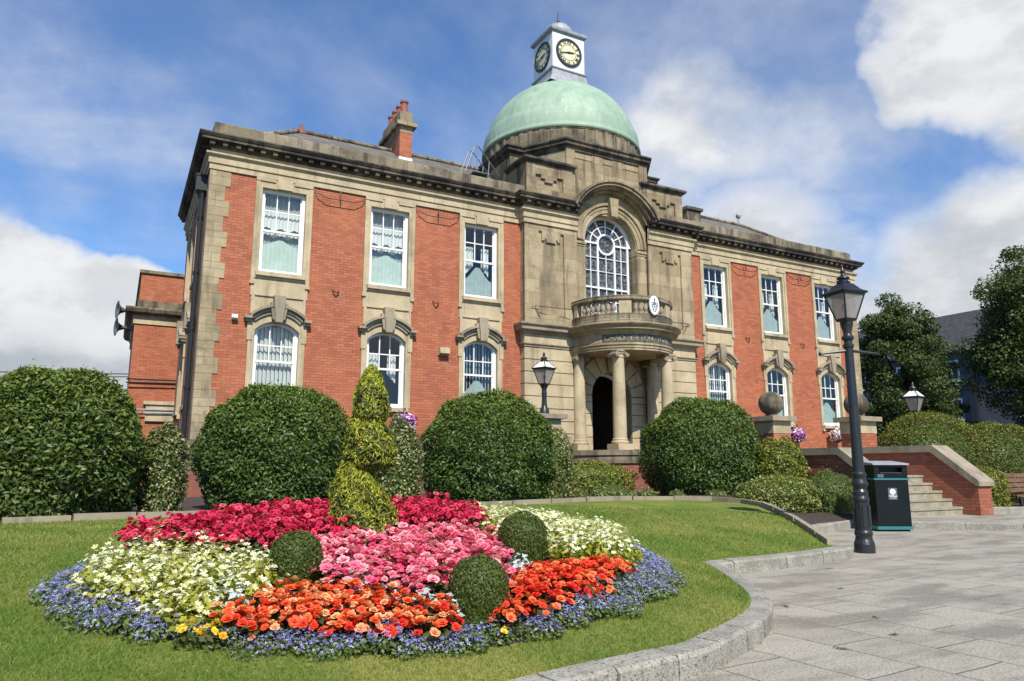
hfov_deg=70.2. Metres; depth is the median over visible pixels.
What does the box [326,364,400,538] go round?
spiral topiary
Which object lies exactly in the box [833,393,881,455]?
gate pier
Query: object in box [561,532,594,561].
antirrhinum plant
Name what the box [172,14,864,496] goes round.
town hall
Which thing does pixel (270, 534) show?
crimson begonia
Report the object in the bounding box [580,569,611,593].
orange begonia
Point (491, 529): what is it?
pink begonia
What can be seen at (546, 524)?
antirrhinum plant
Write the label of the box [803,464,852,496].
ivy
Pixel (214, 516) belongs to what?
crimson begonia
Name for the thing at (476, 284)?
window
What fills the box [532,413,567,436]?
lamp pier
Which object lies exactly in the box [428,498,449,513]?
crimson begonia
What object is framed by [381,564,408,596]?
pink begonia
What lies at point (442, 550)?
pink begonia
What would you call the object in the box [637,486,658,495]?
border plant
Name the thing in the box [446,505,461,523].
crimson begonia
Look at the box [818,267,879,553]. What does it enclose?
street lamp
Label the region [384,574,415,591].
pink begonia
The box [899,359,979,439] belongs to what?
broadleaf tree
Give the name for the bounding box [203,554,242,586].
antirrhinum plant
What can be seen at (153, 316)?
block
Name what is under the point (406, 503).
crimson begonia
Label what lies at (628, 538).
antirrhinum plant
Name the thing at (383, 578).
pink begonia
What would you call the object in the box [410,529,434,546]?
pink begonia
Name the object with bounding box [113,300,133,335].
siren
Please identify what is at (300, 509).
crimson begonia
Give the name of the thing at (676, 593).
lobelia plant
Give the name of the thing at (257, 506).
crimson begonia
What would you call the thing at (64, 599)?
lobelia plant
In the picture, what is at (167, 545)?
antirrhinum plant
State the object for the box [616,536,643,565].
antirrhinum plant
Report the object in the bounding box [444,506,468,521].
crimson begonia
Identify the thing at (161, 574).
antirrhinum plant
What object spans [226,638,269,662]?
lobelia plant
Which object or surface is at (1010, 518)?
pavement
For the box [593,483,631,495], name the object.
cushion plant
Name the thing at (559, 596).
orange begonia
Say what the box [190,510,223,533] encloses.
crimson begonia
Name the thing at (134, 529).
crimson begonia
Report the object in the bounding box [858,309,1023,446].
house
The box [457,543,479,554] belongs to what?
pink begonia
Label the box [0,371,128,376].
overhead cable
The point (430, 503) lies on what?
crimson begonia
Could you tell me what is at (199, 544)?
antirrhinum plant
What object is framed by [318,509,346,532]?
crimson begonia
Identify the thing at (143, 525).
crimson begonia
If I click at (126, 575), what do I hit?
antirrhinum plant
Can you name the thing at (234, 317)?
security light
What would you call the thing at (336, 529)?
crimson begonia
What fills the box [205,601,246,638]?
orange begonia
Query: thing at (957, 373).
window
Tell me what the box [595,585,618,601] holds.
orange begonia
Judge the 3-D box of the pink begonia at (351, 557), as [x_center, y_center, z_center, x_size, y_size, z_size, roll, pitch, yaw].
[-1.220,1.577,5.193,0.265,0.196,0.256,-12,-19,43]
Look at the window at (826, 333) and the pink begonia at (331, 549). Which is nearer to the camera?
the pink begonia at (331, 549)
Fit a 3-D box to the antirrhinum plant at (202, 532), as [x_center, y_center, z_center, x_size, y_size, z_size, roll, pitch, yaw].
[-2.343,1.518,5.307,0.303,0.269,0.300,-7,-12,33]
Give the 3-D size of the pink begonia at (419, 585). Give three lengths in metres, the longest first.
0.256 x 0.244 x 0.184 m
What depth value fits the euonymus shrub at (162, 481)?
11.34 m
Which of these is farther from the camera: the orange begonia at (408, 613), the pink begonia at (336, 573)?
the pink begonia at (336, 573)
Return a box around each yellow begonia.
[171,618,205,649]
[194,618,227,651]
[499,626,512,645]
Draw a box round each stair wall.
[793,447,868,506]
[847,445,994,515]
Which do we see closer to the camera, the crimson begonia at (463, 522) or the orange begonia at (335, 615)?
the orange begonia at (335, 615)
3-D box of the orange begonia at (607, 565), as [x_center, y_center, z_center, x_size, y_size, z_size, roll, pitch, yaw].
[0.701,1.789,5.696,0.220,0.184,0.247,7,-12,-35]
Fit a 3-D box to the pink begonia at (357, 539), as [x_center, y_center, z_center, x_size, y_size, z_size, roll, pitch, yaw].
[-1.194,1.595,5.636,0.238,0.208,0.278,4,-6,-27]
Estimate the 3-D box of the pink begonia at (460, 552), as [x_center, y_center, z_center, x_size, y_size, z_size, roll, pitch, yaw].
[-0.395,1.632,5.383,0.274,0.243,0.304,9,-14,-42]
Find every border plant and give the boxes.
[569,489,590,497]
[590,486,615,496]
[614,488,640,495]
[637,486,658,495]
[669,489,685,495]
[706,489,730,494]
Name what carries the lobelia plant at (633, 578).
on the bed soil at (495, 643)
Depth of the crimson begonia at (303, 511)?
6.12 m
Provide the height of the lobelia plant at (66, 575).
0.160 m
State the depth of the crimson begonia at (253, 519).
5.83 m
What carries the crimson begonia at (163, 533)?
on the bed soil at (495, 643)
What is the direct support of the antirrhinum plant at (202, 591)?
on the bed soil at (495, 643)
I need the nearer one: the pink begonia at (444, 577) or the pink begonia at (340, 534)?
the pink begonia at (444, 577)
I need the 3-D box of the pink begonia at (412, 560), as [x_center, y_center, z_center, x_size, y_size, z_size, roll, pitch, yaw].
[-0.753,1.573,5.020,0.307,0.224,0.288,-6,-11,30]
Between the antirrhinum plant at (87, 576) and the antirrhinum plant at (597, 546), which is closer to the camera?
the antirrhinum plant at (87, 576)
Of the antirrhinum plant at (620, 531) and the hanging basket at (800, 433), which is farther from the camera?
the hanging basket at (800, 433)
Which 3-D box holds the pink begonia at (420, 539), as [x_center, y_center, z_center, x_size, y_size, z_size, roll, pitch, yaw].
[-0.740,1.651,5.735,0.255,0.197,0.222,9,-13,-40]
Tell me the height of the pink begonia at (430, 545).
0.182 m
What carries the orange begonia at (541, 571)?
on the bed soil at (495, 643)
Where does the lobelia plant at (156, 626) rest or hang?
on the bed soil at (495, 643)
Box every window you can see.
[251,323,297,399]
[258,189,305,274]
[366,332,403,407]
[369,208,407,287]
[463,341,495,405]
[464,224,496,298]
[585,217,630,314]
[703,265,726,326]
[709,363,730,412]
[761,275,782,333]
[768,368,787,415]
[814,284,834,340]
[822,373,839,425]
[862,376,870,391]
[944,360,961,382]
[953,398,965,419]
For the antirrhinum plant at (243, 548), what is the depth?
5.20 m
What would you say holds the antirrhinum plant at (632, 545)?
on the bed soil at (495, 643)
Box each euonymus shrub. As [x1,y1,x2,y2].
[134,420,190,511]
[372,410,424,500]
[539,425,574,498]
[732,474,823,512]
[751,436,808,482]
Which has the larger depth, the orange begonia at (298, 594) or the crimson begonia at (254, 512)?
the crimson begonia at (254, 512)
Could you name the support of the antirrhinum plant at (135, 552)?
on the bed soil at (495, 643)
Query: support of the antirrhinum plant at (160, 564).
on the bed soil at (495, 643)
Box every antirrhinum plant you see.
[63,556,115,601]
[70,567,118,607]
[72,555,112,584]
[80,537,128,569]
[83,545,127,571]
[90,557,136,597]
[91,555,128,586]
[92,542,137,578]
[95,575,141,607]
[105,546,137,563]
[106,560,157,601]
[107,540,144,560]
[107,576,152,611]
[112,562,159,604]
[116,542,155,566]
[120,551,150,573]
[120,557,145,580]
[125,541,172,572]
[126,537,147,556]
[128,586,167,621]
[129,528,169,556]
[129,562,160,594]
[131,534,179,565]
[132,554,180,596]
[136,570,182,608]
[137,544,166,564]
[138,588,185,627]
[139,554,173,573]
[141,522,181,558]
[144,550,188,584]
[147,543,173,559]
[148,546,180,572]
[151,578,192,613]
[155,564,197,596]
[158,590,206,633]
[165,531,196,555]
[165,556,202,587]
[166,545,189,572]
[170,570,206,602]
[171,531,210,557]
[171,545,199,559]
[171,546,201,568]
[172,551,214,581]
[174,576,222,624]
[176,529,222,564]
[177,557,223,591]
[181,545,228,583]
[181,573,227,610]
[185,587,233,631]
[186,560,236,602]
[188,537,232,569]
[198,544,226,558]
[203,554,235,580]
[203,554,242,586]
[209,534,243,563]
[213,572,246,603]
[219,544,251,568]
[220,565,271,608]
[223,550,258,574]
[223,563,260,597]
[224,552,259,581]
[226,549,277,585]
[228,537,258,563]
[237,548,264,574]
[241,559,289,598]
[249,549,272,580]
[251,545,272,577]
[478,509,500,534]
[478,510,504,528]
[490,505,513,525]
[536,510,551,535]
[538,511,558,532]
[543,516,560,543]
[545,533,557,557]
[546,523,579,554]
[546,525,571,554]
[547,511,569,532]
[548,510,566,526]
[548,519,572,536]
[548,523,579,546]
[548,531,583,563]
[548,534,578,558]
[558,521,591,555]
[558,528,586,556]
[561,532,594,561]
[563,515,590,540]
[565,519,586,538]
[575,526,595,553]
[576,518,601,536]
[577,516,610,535]
[579,526,608,553]
[579,529,619,568]
[585,528,606,553]
[585,530,613,557]
[591,516,620,538]
[594,527,630,560]
[600,531,622,555]
[600,534,633,568]
[601,518,626,538]
[602,523,635,552]
[609,530,643,560]
[611,526,633,548]
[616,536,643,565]
[619,532,637,556]
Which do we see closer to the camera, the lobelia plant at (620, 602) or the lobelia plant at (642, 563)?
the lobelia plant at (620, 602)
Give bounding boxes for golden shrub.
[568,459,638,496]
[976,466,1012,506]
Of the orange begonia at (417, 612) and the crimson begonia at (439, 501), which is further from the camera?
the crimson begonia at (439, 501)
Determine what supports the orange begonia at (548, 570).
on the bed soil at (495, 643)
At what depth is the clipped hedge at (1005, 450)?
21.10 m
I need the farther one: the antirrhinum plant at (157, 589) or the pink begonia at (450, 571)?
the pink begonia at (450, 571)
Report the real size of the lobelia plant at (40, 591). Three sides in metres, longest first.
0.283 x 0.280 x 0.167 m
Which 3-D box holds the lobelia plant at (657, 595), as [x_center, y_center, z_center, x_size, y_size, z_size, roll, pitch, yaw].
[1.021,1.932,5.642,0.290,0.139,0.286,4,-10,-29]
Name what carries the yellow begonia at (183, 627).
on the bed soil at (495, 643)
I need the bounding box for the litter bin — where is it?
[864,461,913,531]
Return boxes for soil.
[97,531,654,653]
[116,492,852,524]
[1010,503,1019,506]
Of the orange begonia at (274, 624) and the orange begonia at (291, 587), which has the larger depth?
the orange begonia at (291, 587)
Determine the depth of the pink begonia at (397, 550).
5.37 m
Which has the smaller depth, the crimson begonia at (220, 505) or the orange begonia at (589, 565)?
the orange begonia at (589, 565)
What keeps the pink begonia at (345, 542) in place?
on the bed soil at (495, 643)
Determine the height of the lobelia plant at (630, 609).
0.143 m
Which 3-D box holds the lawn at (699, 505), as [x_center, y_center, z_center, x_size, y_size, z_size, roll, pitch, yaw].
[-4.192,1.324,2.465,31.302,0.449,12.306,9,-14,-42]
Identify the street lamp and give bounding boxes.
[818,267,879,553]
[902,382,924,423]
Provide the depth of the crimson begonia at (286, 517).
5.83 m
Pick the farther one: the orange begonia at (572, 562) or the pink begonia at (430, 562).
the orange begonia at (572, 562)
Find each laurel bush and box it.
[0,358,149,522]
[189,379,353,509]
[420,387,557,501]
[637,396,763,495]
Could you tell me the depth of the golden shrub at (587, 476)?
18.52 m
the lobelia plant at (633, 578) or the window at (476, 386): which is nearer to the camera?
the lobelia plant at (633, 578)
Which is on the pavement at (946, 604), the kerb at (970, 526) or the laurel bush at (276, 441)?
the kerb at (970, 526)
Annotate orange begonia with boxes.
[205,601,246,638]
[214,604,256,639]
[229,605,258,631]
[234,591,278,620]
[239,612,274,638]
[245,597,286,631]
[247,618,283,645]
[249,584,282,606]
[257,591,290,619]
[258,605,290,632]
[264,587,293,608]
[268,595,299,620]
[272,575,302,596]
[276,605,314,644]
[280,590,307,611]
[282,581,318,606]
[287,593,324,622]
[287,593,329,633]
[292,579,321,595]
[293,592,328,613]
[298,609,330,637]
[306,584,325,593]
[308,596,341,631]
[312,576,339,594]
[316,592,347,616]
[317,619,354,647]
[319,585,346,605]
[329,593,364,623]
[329,610,357,640]
[330,579,357,604]
[330,613,371,641]
[332,594,356,613]
[333,578,370,608]
[346,598,382,625]
[347,591,381,616]
[350,588,387,613]
[351,611,384,648]
[355,582,388,606]
[359,605,388,627]
[367,593,397,616]
[373,612,413,645]
[374,581,406,611]
[378,609,417,642]
[385,588,422,608]
[387,601,418,625]
[389,611,424,648]
[392,606,431,636]
[398,593,437,623]
[405,617,445,647]
[408,599,451,638]
[419,592,457,627]
[432,608,463,631]
[432,610,463,641]
[487,607,522,635]
[494,597,520,623]
[502,602,535,627]
[505,583,522,609]
[509,578,535,607]
[511,568,540,592]
[511,592,537,615]
[512,575,541,600]
[519,560,551,576]
[522,599,554,626]
[523,573,551,598]
[523,579,547,606]
[524,568,553,585]
[524,582,559,610]
[527,565,547,576]
[538,576,562,598]
[542,580,567,602]
[542,592,573,618]
[544,567,569,587]
[548,581,576,603]
[549,559,575,568]
[550,564,572,573]
[550,573,577,597]
[553,565,575,589]
[554,590,578,610]
[560,557,580,566]
[563,574,596,598]
[566,567,595,592]
[566,580,599,605]
[571,558,596,570]
[573,566,588,579]
[577,555,604,570]
[578,588,604,604]
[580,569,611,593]
[583,563,600,581]
[589,553,614,573]
[589,581,605,597]
[593,557,617,578]
[595,571,617,588]
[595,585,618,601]
[602,561,625,580]
[608,558,625,575]
[611,564,635,582]
[613,556,634,577]
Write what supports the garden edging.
on the soil at (198, 503)
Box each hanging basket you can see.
[393,407,417,429]
[791,424,806,442]
[828,425,840,442]
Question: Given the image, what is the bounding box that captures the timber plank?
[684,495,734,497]
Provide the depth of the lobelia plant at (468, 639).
4.14 m
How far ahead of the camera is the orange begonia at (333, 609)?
4.25 m
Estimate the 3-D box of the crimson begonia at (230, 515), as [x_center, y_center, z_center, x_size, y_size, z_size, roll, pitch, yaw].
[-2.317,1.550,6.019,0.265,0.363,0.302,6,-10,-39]
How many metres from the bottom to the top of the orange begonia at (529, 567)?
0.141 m
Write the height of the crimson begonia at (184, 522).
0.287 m
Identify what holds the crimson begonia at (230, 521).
on the bed soil at (495, 643)
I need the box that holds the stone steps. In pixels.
[907,475,962,516]
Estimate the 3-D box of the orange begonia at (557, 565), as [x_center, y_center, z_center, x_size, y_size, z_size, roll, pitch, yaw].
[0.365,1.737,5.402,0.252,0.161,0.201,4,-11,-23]
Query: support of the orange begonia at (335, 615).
on the bed soil at (495, 643)
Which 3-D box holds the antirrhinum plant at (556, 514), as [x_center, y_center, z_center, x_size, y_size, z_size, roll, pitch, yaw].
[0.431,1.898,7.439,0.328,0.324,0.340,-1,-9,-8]
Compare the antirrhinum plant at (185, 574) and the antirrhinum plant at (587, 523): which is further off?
the antirrhinum plant at (587, 523)
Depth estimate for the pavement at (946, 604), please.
6.37 m
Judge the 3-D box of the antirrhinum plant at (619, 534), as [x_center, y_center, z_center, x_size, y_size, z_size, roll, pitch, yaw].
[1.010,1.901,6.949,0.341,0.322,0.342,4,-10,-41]
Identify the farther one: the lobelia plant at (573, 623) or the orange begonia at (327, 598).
the lobelia plant at (573, 623)
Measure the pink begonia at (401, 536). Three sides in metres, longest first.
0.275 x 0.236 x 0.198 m
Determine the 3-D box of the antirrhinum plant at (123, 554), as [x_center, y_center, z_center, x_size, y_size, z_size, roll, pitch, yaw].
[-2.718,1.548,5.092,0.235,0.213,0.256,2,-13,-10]
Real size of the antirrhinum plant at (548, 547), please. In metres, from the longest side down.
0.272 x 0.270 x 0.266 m
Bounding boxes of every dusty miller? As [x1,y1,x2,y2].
[208,579,249,618]
[235,580,268,608]
[321,571,346,592]
[346,570,384,591]
[382,580,401,608]
[405,586,437,608]
[435,590,464,616]
[506,550,532,568]
[507,554,526,579]
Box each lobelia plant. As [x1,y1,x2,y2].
[27,578,73,606]
[29,570,83,598]
[42,579,74,599]
[42,598,80,618]
[43,569,80,592]
[43,585,81,609]
[44,604,83,624]
[45,582,99,612]
[55,566,86,584]
[58,601,115,633]
[60,561,82,575]
[61,576,100,602]
[62,592,100,613]
[73,599,110,618]
[75,608,122,636]
[80,589,140,627]
[94,611,136,633]
[103,602,158,636]
[113,596,153,616]
[120,616,169,645]
[129,610,165,626]
[132,605,188,637]
[172,620,214,645]
[205,625,250,649]
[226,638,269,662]
[254,627,295,656]
[275,627,321,656]
[297,631,344,663]
[323,631,362,659]
[343,626,382,655]
[363,615,417,655]
[381,632,425,660]
[403,635,438,658]
[428,635,464,659]
[444,622,489,654]
[450,618,494,647]
[477,619,513,643]
[504,614,544,639]
[523,611,564,639]
[540,600,575,624]
[551,601,584,620]
[560,589,598,620]
[562,609,591,629]
[572,593,609,617]
[579,573,606,595]
[591,591,622,617]
[596,578,622,596]
[599,593,622,609]
[600,585,635,605]
[610,597,642,619]
[612,578,637,600]
[615,571,643,589]
[615,579,650,599]
[621,588,645,606]
[623,575,645,584]
[625,570,651,585]
[630,562,648,577]
[631,560,659,570]
[631,567,657,584]
[631,576,664,597]
[634,582,660,600]
[635,550,654,563]
[635,559,660,574]
[638,562,668,583]
[645,559,671,576]
[646,570,667,584]
[649,580,674,599]
[650,560,668,575]
[653,568,675,586]
[656,555,674,573]
[663,581,679,596]
[666,568,685,583]
[666,574,686,588]
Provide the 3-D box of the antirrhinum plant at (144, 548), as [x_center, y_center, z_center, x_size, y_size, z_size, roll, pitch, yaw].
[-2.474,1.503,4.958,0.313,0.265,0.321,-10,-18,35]
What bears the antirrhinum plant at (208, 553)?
on the bed soil at (495, 643)
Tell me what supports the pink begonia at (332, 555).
on the bed soil at (495, 643)
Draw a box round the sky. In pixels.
[0,0,1023,390]
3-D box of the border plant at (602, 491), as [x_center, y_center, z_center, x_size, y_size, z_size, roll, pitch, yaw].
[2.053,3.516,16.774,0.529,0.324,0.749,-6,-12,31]
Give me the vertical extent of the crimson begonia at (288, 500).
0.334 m
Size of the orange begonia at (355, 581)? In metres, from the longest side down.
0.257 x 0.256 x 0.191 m
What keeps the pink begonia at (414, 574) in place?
on the bed soil at (495, 643)
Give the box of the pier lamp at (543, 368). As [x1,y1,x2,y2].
[531,352,556,412]
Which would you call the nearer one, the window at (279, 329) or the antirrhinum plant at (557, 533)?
the antirrhinum plant at (557, 533)
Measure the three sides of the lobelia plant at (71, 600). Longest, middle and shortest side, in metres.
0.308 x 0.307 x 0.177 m
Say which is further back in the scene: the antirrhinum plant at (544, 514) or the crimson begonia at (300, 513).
the antirrhinum plant at (544, 514)
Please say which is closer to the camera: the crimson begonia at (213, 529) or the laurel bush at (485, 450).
the crimson begonia at (213, 529)
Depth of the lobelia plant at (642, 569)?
6.11 m
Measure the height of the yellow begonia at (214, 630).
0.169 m
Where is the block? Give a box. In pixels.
[123,269,184,485]
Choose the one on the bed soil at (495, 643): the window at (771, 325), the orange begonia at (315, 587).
the orange begonia at (315, 587)
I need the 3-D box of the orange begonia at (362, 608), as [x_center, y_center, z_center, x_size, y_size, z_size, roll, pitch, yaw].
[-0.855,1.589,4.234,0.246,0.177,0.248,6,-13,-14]
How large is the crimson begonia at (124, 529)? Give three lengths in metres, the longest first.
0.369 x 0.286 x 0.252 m
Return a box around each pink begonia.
[309,558,349,584]
[315,534,326,545]
[318,552,337,579]
[319,544,335,553]
[319,555,345,579]
[319,563,364,593]
[320,533,340,547]
[323,542,340,564]
[323,555,367,583]
[324,537,347,555]
[327,528,362,549]
[327,547,354,559]
[330,543,371,577]
[331,538,362,547]
[333,532,361,540]
[334,561,353,578]
[343,528,365,543]
[344,559,382,586]
[346,533,367,550]
[350,565,391,596]
[353,527,378,543]
[354,535,381,559]
[361,546,394,574]
[363,557,396,584]
[365,529,388,546]
[365,571,387,589]
[366,542,399,559]
[368,558,391,576]
[370,548,390,566]
[371,549,407,583]
[372,524,392,543]
[379,521,409,531]
[379,539,401,548]
[379,539,414,561]
[379,542,416,569]
[380,529,406,552]
[381,542,405,558]
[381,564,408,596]
[382,553,420,586]
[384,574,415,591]
[387,535,412,558]
[394,522,420,532]
[394,547,419,557]
[395,555,425,579]
[396,577,429,606]
[398,530,415,537]
[399,530,423,542]
[403,554,441,586]
[403,565,437,594]
[406,563,437,586]
[408,571,448,600]
[409,565,447,597]
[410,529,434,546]
[412,537,427,551]
[412,539,446,573]
[418,553,454,591]
[420,532,445,545]
[421,521,446,546]
[422,542,442,551]
[423,553,451,573]
[424,532,447,542]
[432,523,455,547]
[433,548,460,576]
[437,538,464,552]
[438,543,463,564]
[439,544,470,563]
[439,556,467,579]
[439,568,454,582]
[440,553,463,569]
[443,523,475,532]
[445,526,474,542]
[446,535,470,543]
[454,517,475,529]
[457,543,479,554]
[458,536,479,548]
[461,533,478,546]
[465,543,492,555]
[469,533,497,542]
[475,538,494,547]
[476,531,492,539]
[480,525,500,534]
[482,547,512,563]
[484,554,508,568]
[485,546,505,563]
[487,540,511,558]
[487,558,512,573]
[494,547,517,563]
[501,564,519,584]
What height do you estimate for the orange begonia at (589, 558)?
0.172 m
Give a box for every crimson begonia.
[114,515,147,551]
[120,520,152,552]
[120,525,151,549]
[130,514,160,541]
[137,523,165,552]
[139,528,170,555]
[150,519,177,538]
[154,511,182,530]
[159,513,189,541]
[163,522,201,550]
[165,520,196,545]
[167,521,198,550]
[180,526,213,551]
[183,510,217,546]
[184,514,210,530]
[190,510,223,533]
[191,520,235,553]
[191,528,217,546]
[198,509,229,552]
[204,524,238,547]
[210,516,240,547]
[210,526,246,558]
[214,503,225,507]
[217,506,243,544]
[221,503,254,542]
[227,513,257,542]
[232,518,259,553]
[233,504,261,513]
[233,506,258,518]
[234,520,257,557]
[236,514,268,544]
[237,519,275,558]
[243,518,274,556]
[249,502,268,515]
[249,518,284,553]
[252,523,276,544]
[256,503,280,515]
[256,527,278,557]
[258,501,277,514]
[263,516,296,552]
[269,502,286,514]
[270,504,297,527]
[270,508,285,529]
[272,497,293,512]
[277,513,301,532]
[279,521,309,536]
[281,508,303,527]
[289,500,313,513]
[289,506,307,514]
[290,502,315,528]
[290,512,308,530]
[291,513,317,535]
[304,497,323,518]
[305,509,326,534]
[309,505,327,527]
[309,513,332,534]
[309,519,335,534]
[312,498,328,507]
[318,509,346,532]
[327,515,359,533]
[378,498,407,523]
[390,510,408,523]
[398,498,421,516]
[404,507,426,526]
[404,513,423,525]
[406,506,431,529]
[410,498,429,522]
[412,509,436,525]
[415,515,436,527]
[420,491,443,507]
[422,501,438,509]
[423,502,446,527]
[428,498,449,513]
[430,507,455,539]
[436,509,462,527]
[437,492,453,506]
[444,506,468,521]
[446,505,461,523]
[448,511,469,525]
[449,500,466,508]
[453,500,478,524]
[458,507,485,528]
[459,499,483,519]
[468,507,491,528]
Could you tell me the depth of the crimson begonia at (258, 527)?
5.56 m
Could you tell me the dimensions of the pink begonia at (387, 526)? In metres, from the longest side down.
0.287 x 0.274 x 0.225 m
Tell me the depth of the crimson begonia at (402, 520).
6.24 m
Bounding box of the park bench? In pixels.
[999,473,1023,506]
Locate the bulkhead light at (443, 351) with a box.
[438,347,449,355]
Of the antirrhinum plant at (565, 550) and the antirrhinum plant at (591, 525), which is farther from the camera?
the antirrhinum plant at (591, 525)
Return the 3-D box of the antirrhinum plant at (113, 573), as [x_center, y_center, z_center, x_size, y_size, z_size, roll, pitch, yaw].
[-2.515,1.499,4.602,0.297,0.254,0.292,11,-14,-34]
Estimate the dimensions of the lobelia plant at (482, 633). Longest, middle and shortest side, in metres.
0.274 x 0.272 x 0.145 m
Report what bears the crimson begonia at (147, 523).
on the bed soil at (495, 643)
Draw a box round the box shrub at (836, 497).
[808,470,852,513]
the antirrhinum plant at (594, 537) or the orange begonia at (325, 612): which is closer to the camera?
the orange begonia at (325, 612)
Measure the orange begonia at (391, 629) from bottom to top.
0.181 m
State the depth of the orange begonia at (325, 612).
4.14 m
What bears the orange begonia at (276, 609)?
on the bed soil at (495, 643)
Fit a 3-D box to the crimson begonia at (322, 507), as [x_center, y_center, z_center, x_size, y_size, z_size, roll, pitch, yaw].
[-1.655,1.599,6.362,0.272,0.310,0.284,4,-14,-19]
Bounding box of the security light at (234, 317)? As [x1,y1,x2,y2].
[231,314,237,319]
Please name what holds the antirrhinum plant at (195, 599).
on the bed soil at (495, 643)
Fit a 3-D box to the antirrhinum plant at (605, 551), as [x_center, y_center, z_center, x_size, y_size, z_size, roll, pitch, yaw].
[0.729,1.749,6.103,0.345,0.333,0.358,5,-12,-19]
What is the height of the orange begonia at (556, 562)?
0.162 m
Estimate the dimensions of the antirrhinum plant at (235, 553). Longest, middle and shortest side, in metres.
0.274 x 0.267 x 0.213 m
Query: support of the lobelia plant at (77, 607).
on the bed soil at (495, 643)
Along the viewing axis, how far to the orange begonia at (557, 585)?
5.01 m
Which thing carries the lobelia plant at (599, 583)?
on the bed soil at (495, 643)
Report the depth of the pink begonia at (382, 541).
5.61 m
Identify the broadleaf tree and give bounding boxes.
[857,292,968,445]
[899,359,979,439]
[951,245,1023,436]
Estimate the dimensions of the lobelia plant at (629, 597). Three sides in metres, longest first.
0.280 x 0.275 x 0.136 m
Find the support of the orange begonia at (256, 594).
on the bed soil at (495, 643)
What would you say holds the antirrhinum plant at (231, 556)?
on the bed soil at (495, 643)
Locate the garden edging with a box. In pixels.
[1,496,833,545]
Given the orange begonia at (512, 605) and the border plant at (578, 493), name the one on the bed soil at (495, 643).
the orange begonia at (512, 605)
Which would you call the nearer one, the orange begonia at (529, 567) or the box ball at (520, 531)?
the orange begonia at (529, 567)
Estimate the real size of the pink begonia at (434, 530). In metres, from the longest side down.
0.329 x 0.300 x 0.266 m
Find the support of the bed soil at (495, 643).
on the lawn at (699, 505)
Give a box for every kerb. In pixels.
[509,546,853,680]
[812,519,854,533]
[912,521,1023,530]
[993,507,1023,514]
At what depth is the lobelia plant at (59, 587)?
4.56 m
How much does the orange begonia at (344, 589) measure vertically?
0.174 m
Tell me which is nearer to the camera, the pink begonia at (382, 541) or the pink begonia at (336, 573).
the pink begonia at (336, 573)
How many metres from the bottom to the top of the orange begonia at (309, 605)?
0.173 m
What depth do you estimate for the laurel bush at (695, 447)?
18.06 m
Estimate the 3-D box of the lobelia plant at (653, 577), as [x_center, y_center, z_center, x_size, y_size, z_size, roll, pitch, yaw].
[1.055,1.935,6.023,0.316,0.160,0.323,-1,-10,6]
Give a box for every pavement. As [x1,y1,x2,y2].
[686,528,1023,680]
[911,514,1023,523]
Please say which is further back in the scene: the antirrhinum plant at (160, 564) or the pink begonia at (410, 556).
the pink begonia at (410, 556)
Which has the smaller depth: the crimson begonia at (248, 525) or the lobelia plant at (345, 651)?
the lobelia plant at (345, 651)
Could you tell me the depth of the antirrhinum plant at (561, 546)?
6.11 m
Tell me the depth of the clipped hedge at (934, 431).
20.61 m
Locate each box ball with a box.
[268,529,323,586]
[448,553,509,622]
[497,510,547,562]
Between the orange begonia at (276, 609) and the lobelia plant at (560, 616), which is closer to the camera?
the orange begonia at (276, 609)
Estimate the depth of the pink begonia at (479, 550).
5.47 m
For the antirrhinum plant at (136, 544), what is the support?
on the bed soil at (495, 643)
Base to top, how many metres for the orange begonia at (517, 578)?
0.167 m
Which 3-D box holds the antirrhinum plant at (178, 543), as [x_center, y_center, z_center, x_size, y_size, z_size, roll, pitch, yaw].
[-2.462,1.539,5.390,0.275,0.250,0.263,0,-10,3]
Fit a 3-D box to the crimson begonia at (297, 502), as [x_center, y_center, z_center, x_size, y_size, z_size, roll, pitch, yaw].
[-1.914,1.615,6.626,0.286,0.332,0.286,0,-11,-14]
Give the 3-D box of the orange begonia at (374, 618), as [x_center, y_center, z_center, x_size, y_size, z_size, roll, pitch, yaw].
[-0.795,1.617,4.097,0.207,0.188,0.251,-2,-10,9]
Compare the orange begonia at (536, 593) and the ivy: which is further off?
the ivy
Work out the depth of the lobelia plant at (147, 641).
3.88 m
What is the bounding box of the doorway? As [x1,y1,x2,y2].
[572,357,647,449]
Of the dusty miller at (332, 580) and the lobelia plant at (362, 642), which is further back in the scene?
the dusty miller at (332, 580)
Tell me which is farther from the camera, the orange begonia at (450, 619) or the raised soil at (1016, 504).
the raised soil at (1016, 504)
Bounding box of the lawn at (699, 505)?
[0,500,833,680]
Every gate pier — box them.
[749,391,796,447]
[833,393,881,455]
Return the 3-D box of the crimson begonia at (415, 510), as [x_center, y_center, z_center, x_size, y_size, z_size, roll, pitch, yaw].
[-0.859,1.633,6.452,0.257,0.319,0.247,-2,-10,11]
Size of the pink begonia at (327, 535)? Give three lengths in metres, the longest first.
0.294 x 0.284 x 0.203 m
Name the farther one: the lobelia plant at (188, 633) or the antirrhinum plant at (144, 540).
the antirrhinum plant at (144, 540)
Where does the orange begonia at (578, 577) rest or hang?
on the bed soil at (495, 643)
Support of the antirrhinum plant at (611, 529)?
on the bed soil at (495, 643)
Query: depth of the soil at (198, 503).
15.33 m
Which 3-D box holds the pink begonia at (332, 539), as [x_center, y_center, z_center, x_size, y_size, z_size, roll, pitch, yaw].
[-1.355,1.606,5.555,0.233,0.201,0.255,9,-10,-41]
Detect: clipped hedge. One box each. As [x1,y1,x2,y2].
[877,410,989,469]
[960,419,1023,502]
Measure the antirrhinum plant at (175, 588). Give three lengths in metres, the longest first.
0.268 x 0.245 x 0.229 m

